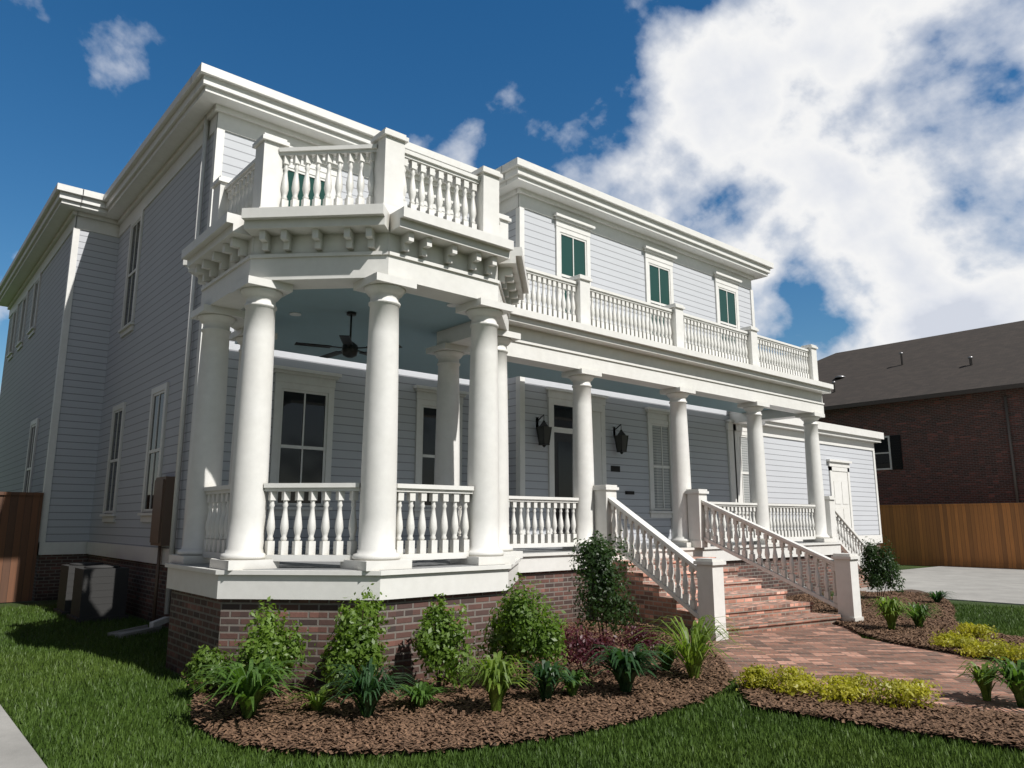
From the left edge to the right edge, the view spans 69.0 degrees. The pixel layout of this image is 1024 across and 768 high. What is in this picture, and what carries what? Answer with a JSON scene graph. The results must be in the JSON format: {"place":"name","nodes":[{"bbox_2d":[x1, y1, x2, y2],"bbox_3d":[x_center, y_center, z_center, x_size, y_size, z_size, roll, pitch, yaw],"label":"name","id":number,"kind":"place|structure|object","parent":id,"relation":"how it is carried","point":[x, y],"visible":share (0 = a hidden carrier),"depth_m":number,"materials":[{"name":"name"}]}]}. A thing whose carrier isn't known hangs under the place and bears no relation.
{"place":"outdoors","nodes":[
{"label":"outdoors","id":0,"kind":"place"},
{"bbox_2d":[0,131,878,550],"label":"house walls","id":1,"kind":"structure","parent":0,"point":[108,369],"depth_m":17.61,"materials":[{"name":"white wood"}]},
{"bbox_2d":[611,466,619,471],"bbox_3d":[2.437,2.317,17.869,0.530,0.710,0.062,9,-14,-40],"label":"house number plaque","id":2,"kind":"object","parent":1,"relation":"attached to","point":[615,468],"visible":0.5,"depth_m":18.00,"materials":[{"name":"black metal"}]},
{"bbox_2d":[625,491,633,494],"bbox_3d":[2.885,2.661,18.219,0.320,0.080,0.028,9,-14,-40],"label":"mail slot","id":3,"kind":"object","parent":1,"relation":"attached to","point":[630,492],"visible":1,"depth_m":18.21,"materials":[{"name":"black metal"}]},
{"bbox_2d":[32,543,879,627],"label":"house foundation wall","id":4,"kind":"structure","parent":0,"point":[140,589],"depth_m":14.68,"materials":[{"name":"brown brick"}]},
{"bbox_2d":[0,566,1023,767],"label":"driveway pavement","id":5,"kind":"structure","parent":0,"point":[970,584],"depth_m":19.43,"materials":[{"name":"concrete"}]},
{"bbox_2d":[859,575,869,587],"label":"side steps","id":6,"kind":"structure","parent":5,"relation":"on","point":[863,585],"depth_m":20.02,"materials":[{"name":"brick"}]},
{"bbox_2d":[0,565,1023,767],"bbox_3d":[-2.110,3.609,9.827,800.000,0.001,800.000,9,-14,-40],"label":"lawn","id":7,"kind":"structure","parent":0,"point":[52,602],"depth_m":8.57,"materials":[{"name":"green plant"}]},
{"bbox_2d":[53,562,109,615],"bbox_3d":[-8.484,4.032,14.775,0.850,0.970,0.840,9,-14,-40],"label":"ac unit","id":8,"kind":"object","parent":7,"relation":"on","point":[66,583],"visible":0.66,"depth_m":14.40,"materials":[{"name":"grey metal"}]},
{"bbox_2d":[66,565,128,622],"bbox_3d":[-7.638,3.852,13.804,0.850,0.970,0.840,9,-14,-40],"label":"ac unit","id":9,"kind":"object","parent":7,"relation":"on","point":[100,592],"visible":0.98,"depth_m":13.53,"materials":[{"name":"grey metal"}]},
{"bbox_2d":[107,625,161,638],"bbox_3d":[-5.979,3.928,11.821,0.340,0.100,0.734,-4,-11,21],"label":"splash block","id":10,"kind":"object","parent":7,"relation":"on","point":[135,630],"depth_m":11.78,"materials":[{"name":"concrete"}]},
{"bbox_2d":[0,63,883,640],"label":"house trim","id":11,"kind":"structure","parent":7,"relation":"on","point":[256,251],"depth_m":12.77,"materials":[{"name":"white wood"}]},
{"bbox_2d":[150,476,174,620],"bbox_3d":[-6.228,2.924,13.129,0.189,2.550,0.600,9,-14,-40],"label":"utility meter box","id":12,"kind":"object","parent":11,"relation":"attached to","point":[161,520],"visible":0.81,"depth_m":13.06,"materials":[{"name":"brown"}]},
{"bbox_2d":[10,222,572,510],"bbox_3d":[-8.543,-0.253,18.494,20.317,6.850,6.473,-4,-11,19],"label":"window glass","id":13,"kind":"object","parent":11,"relation":"attached to","point":[291,434],"visible":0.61,"depth_m":14.29,"materials":[{"name":"black glass"}]},
{"bbox_2d":[175,541,827,570],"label":"porch floor","id":14,"kind":"structure","parent":11,"relation":"on","point":[322,565],"depth_m":9.21,"materials":[{"name":"white wood"}]},
{"bbox_2d":[235,288,771,412],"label":"porch ceiling","id":15,"kind":"structure","parent":11,"relation":"attached to","point":[323,319],"depth_m":12.09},
{"bbox_2d":[294,311,401,357],"bbox_3d":[-2.406,-0.715,10.969,1.526,0.680,1.468,9,-14,-40],"label":"ceiling fan","id":16,"kind":"object","parent":15,"relation":"attached to","point":[349,347],"visible":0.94,"depth_m":10.81,"materials":[{"name":"black metal"}]},
{"bbox_2d":[289,303,457,315],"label":"ceiling lights","id":17,"kind":"object","parent":15,"relation":"attached to","point":[299,314],"visible":0.27,"depth_m":10.99,"materials":[{"name":"white"}]},
{"bbox_2d":[287,170,735,353],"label":"window shutters","id":18,"kind":"object","parent":11,"relation":"attached to","point":[567,256],"visible":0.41,"depth_m":18.27,"materials":[{"name":"teal wood"}]},
{"bbox_2d":[536,414,551,446],"bbox_3d":[0.673,1.034,16.378,0.300,0.730,0.390,9,-14,-40],"label":"lantern","id":19,"kind":"object","parent":11,"relation":"attached to","point":[543,429],"visible":1,"depth_m":16.27,"materials":[{"name":"black metal"}]},
{"bbox_2d":[554,432,572,533],"bbox_3d":[1.538,2.394,17.053,1.560,2.480,0.090,9,-14,-40],"label":"front door","id":20,"kind":"structure","parent":11,"relation":"attached to","point":[563,437],"depth_m":16.73,"materials":[{"name":"black"}]},
{"bbox_2d":[614,424,628,453],"bbox_3d":[2.610,1.336,18.009,0.300,0.730,0.390,9,-14,-40],"label":"lantern","id":21,"kind":"object","parent":11,"relation":"attached to","point":[621,440],"visible":1,"depth_m":17.90,"materials":[{"name":"black metal"}]},
{"bbox_2d":[652,425,749,507],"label":"window blinds","id":22,"kind":"structure","parent":11,"relation":"attached to","point":[657,460],"depth_m":19.23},
{"bbox_2d":[166,555,833,687],"bbox_3d":[1.802,3.963,14.347,15.971,0.950,5.921,9,-14,-40],"label":"brick foundation","id":23,"kind":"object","parent":7,"relation":"on","point":[196,621],"depth_m":8.24,"materials":[{"name":"brick"}]},
{"bbox_2d":[879,503,1023,568],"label":"fence","id":24,"kind":"object","parent":7,"relation":"on","point":[985,535],"depth_m":29.64,"materials":[{"name":"brown wood"}]},
{"bbox_3d":[-12.892,2.968,15.015,2.790,3.150,0.280,9,-14,-40],"label":"left fence post","id":25,"kind":"object","parent":7,"relation":"on","visible":0},
{"bbox_2d":[0,492,43,602],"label":"fence gate","id":26,"kind":"structure","parent":25,"relation":"attached to","point":[20,516],"depth_m":16.65,"materials":[{"name":"brown wood"}]},
{"bbox_2d":[0,0,1023,389],"label":"sky","id":27,"kind":"structure","parent":0,"point":[870,152],"materials":[{"name":"blue"}]},
{"bbox_2d":[180,589,1023,758],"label":"mulch bed chips","id":28,"kind":"object","parent":0,"point":[655,695],"visible":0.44,"depth_m":6.79,"materials":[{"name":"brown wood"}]},
{"bbox_2d":[178,644,234,694],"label":"bay shrub","id":29,"kind":"object","parent":28,"relation":"on","point":[205,657],"visible":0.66,"depth_m":7.42,"materials":[{"name":"green plant"}]},
{"bbox_2d":[178,655,324,718],"bbox_3d":[-2.297,2.723,6.601,1.261,0.508,1.300,9,-14,-40],"label":"leafy plant","id":30,"kind":"object","parent":28,"relation":"on","point":[250,689],"visible":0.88,"depth_m":6.49,"materials":[{"name":"green plant"}]},
{"bbox_2d":[230,596,315,699],"bbox_3d":[-2.400,2.621,7.335,0.820,1.002,0.745,9,-14,-40],"label":"bay shrub","id":31,"kind":"object","parent":28,"relation":"on","point":[268,642],"visible":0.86,"depth_m":7.25,"materials":[{"name":"green plant"}]},
{"bbox_2d":[279,685,348,713],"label":"leafy plant","id":32,"kind":"object","parent":28,"relation":"on","point":[317,702],"visible":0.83,"depth_m":6.74,"materials":[{"name":"green plant"}]},
{"bbox_2d":[317,583,395,696],"bbox_3d":[-1.585,2.566,7.438,0.800,1.146,0.804,9,-14,-40],"label":"bay shrub","id":33,"kind":"object","parent":28,"relation":"on","point":[358,646],"visible":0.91,"depth_m":7.30,"materials":[{"name":"green plant"}]},
{"bbox_2d":[312,657,418,718],"bbox_3d":[-1.287,2.739,6.606,0.993,0.480,0.982,9,-14,-40],"label":"leafy plant","id":34,"kind":"object","parent":28,"relation":"on","point":[368,689],"visible":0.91,"depth_m":6.54,"materials":[{"name":"green plant"}]},
{"bbox_2d":[387,681,455,708],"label":"leafy plant","id":35,"kind":"object","parent":28,"relation":"on","point":[422,695],"visible":0.83,"depth_m":6.89,"materials":[{"name":"green plant"}]},
{"bbox_2d":[411,593,477,691],"bbox_3d":[-0.711,2.655,7.544,0.574,1.010,0.774,9,-14,-40],"label":"bay shrub","id":36,"kind":"object","parent":28,"relation":"on","point":[437,643],"visible":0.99,"depth_m":7.49,"materials":[{"name":"green plant"}]},
{"bbox_2d":[450,651,538,712],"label":"ornamental grass","id":37,"kind":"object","parent":28,"relation":"on","point":[495,675],"depth_m":6.73,"materials":[{"name":"green plant"}]},
{"bbox_2d":[471,572,568,687],"bbox_3d":[0.109,2.606,7.883,0.846,1.230,1.062,9,-14,-40],"label":"bay shrub","id":38,"kind":"object","parent":28,"relation":"on","point":[518,631],"visible":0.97,"depth_m":7.65,"materials":[{"name":"green plant"}]},
{"bbox_2d":[514,659,578,701],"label":"leafy plant","id":39,"kind":"object","parent":28,"relation":"on","point":[548,674],"visible":0.83,"depth_m":7.17,"materials":[{"name":"green plant"}]},
{"bbox_2d":[556,670,592,696],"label":"leafy plant","id":40,"kind":"object","parent":28,"relation":"on","point":[571,688],"visible":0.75,"depth_m":7.35,"materials":[{"name":"green plant"}]},
{"bbox_2d":[550,618,622,677],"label":"burgundy shrub","id":41,"kind":"object","parent":28,"relation":"on","point":[578,641],"visible":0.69,"depth_m":8.27,"materials":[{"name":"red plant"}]},
{"bbox_2d":[568,530,641,637],"bbox_3d":[1.251,2.860,10.367,1.094,1.634,0.933,9,-14,-40],"label":"shrub","id":42,"kind":"object","parent":28,"relation":"on","point":[598,569],"visible":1,"depth_m":10.23,"materials":[{"name":"green plant"}]},
{"bbox_2d":[579,643,671,694],"bbox_3d":[1.146,2.908,7.550,1.047,0.490,1.055,9,-14,-40],"label":"leafy plant","id":43,"kind":"object","parent":28,"relation":"on","point":[626,666],"visible":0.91,"depth_m":7.42,"materials":[{"name":"green plant"}]},
{"bbox_2d":[617,624,672,657],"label":"burgundy shrub","id":44,"kind":"object","parent":28,"relation":"on","point":[648,642],"visible":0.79,"depth_m":9.34,"materials":[{"name":"red plant"}]},
{"bbox_2d":[647,644,683,670],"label":"leafy plant","id":45,"kind":"object","parent":28,"relation":"on","point":[669,661],"visible":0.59,"depth_m":8.57,"materials":[{"name":"green plant"}]},
{"bbox_2d":[626,615,755,679],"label":"ornamental grass","id":46,"kind":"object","parent":28,"relation":"on","point":[693,652],"depth_m":8.14,"materials":[{"name":"green plant"}]},
{"bbox_2d":[734,663,783,690],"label":"yellow shrub","id":47,"kind":"object","parent":28,"relation":"on","point":[757,676],"visible":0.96,"depth_m":7.68,"materials":[{"name":"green plant"}]},
{"bbox_2d":[768,665,828,696],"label":"yellow shrub","id":48,"kind":"object","parent":28,"relation":"on","point":[799,682],"visible":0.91,"depth_m":7.50,"materials":[{"name":"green plant"}]},
{"bbox_2d":[804,671,884,703],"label":"yellow shrub","id":49,"kind":"object","parent":28,"relation":"on","point":[846,686],"visible":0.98,"depth_m":7.17,"materials":[{"name":"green plant"}]},
{"bbox_2d":[857,537,905,596],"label":"shrub","id":50,"kind":"object","parent":28,"relation":"on","point":[880,571],"visible":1,"depth_m":16.67,"materials":[{"name":"green plant"}]},
{"bbox_2d":[865,596,919,629],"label":"plant","id":51,"kind":"object","parent":28,"relation":"on","point":[891,610],"visible":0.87,"depth_m":11.85,"materials":[{"name":"green plant"}]},
{"bbox_2d":[860,677,943,709],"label":"yellow shrub","id":52,"kind":"object","parent":28,"relation":"on","point":[903,690],"visible":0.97,"depth_m":6.94,"materials":[{"name":"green plant"}]},
{"bbox_2d":[899,602,943,627],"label":"plant","id":53,"kind":"object","parent":28,"relation":"on","point":[919,619],"visible":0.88,"depth_m":12.08,"materials":[{"name":"green plant"}]},
{"bbox_2d":[915,590,955,602],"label":"plant","id":54,"kind":"object","parent":28,"relation":"on","point":[938,597],"visible":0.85,"depth_m":15.77,"materials":[{"name":"green plant"}]},
{"bbox_2d":[928,630,979,647],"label":"yellow shrub","id":55,"kind":"object","parent":28,"relation":"on","point":[950,639],"visible":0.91,"depth_m":10.19,"materials":[{"name":"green plant"}]},
{"bbox_2d":[952,621,998,640],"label":"yellow shrub","id":56,"kind":"object","parent":28,"relation":"on","point":[971,629],"visible":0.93,"depth_m":11.01,"materials":[{"name":"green plant"}]},
{"bbox_2d":[954,636,1010,658],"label":"yellow shrub","id":57,"kind":"object","parent":28,"relation":"on","point":[984,649],"visible":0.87,"depth_m":9.55,"materials":[{"name":"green plant"}]},
{"bbox_2d":[991,641,1023,662],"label":"yellow shrub","id":58,"kind":"object","parent":28,"relation":"on","point":[1017,654],"visible":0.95,"depth_m":9.22,"materials":[{"name":"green plant"}]},
{"bbox_2d":[706,624,1023,715],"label":"walkway path","id":59,"kind":"structure","parent":0,"point":[830,650],"depth_m":9.46,"materials":[{"name":"brick"}]},
{"bbox_2d":[613,557,840,634],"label":"front steps","id":60,"kind":"structure","parent":59,"relation":"on","point":[752,605],"depth_m":12.74,"materials":[{"name":"brick"}]},
{"bbox_2d":[951,660,1003,700],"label":"plant","id":61,"kind":"object","parent":59,"relation":"on","point":[986,689],"visible":0.83,"depth_m":7.33,"materials":[{"name":"green plant"}]},
{"bbox_2d":[972,656,1023,706],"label":"plant","id":62,"kind":"object","parent":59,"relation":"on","point":[1012,674],"visible":1,"depth_m":7.09,"materials":[{"name":"green plant"}]},
{"bbox_2d":[818,388,1023,504],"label":"neighbour wall","id":63,"kind":"structure","parent":0,"point":[955,449],"depth_m":32.44,"materials":[{"name":"brown brick"}]},
{"bbox_2d":[875,436,892,469],"bbox_3d":[17.115,3.232,34.712,0.050,1.560,1.060,9,-14,-40],"label":"window frame","id":64,"kind":"object","parent":63,"relation":"in","point":[890,456],"visible":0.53,"depth_m":34.38,"materials":[{"name":"white wood"}]},
{"bbox_2d":[874,438,889,468],"bbox_3d":[17.127,3.234,34.721,0.020,1.400,0.900,9,-14,-40],"label":"window glass","id":65,"kind":"object","parent":64,"relation":"in","point":[882,460],"visible":0.57,"depth_m":34.61,"materials":[{"name":"black glass"}]},
{"bbox_2d":[890,435,902,469],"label":"neighbour window shutters","id":66,"kind":"object","parent":63,"relation":"attached to","point":[896,452],"visible":0.51,"depth_m":34.11,"materials":[{"name":"black wood"}]},
{"bbox_2d":[817,320,1023,406],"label":"neighbour roof","id":67,"kind":"structure","parent":63,"relation":"on","point":[936,364],"depth_m":36.45,"materials":[{"name":"grey"}]},
{"bbox_2d":[832,352,972,392],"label":"roof vent pipes","id":68,"kind":"object","parent":67,"relation":"on","point":[901,357],"visible":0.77,"depth_m":37.85,"materials":[{"name":"metal"}]},
{"bbox_2d":[824,383,1023,410],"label":"gutter","id":69,"kind":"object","parent":67,"relation":"attached to","point":[954,393],"depth_m":32.84,"materials":[{"name":"brown metal"}]},
{"bbox_2d":[1004,396,1018,502],"bbox_3d":[20.548,3.913,30.424,0.100,6.900,0.100,9,-14,-40],"label":"downspout","id":70,"kind":"object","parent":63,"relation":"attached to","point":[1011,450],"visible":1,"depth_m":30.62,"materials":[{"name":"brown metal"}]}
]}

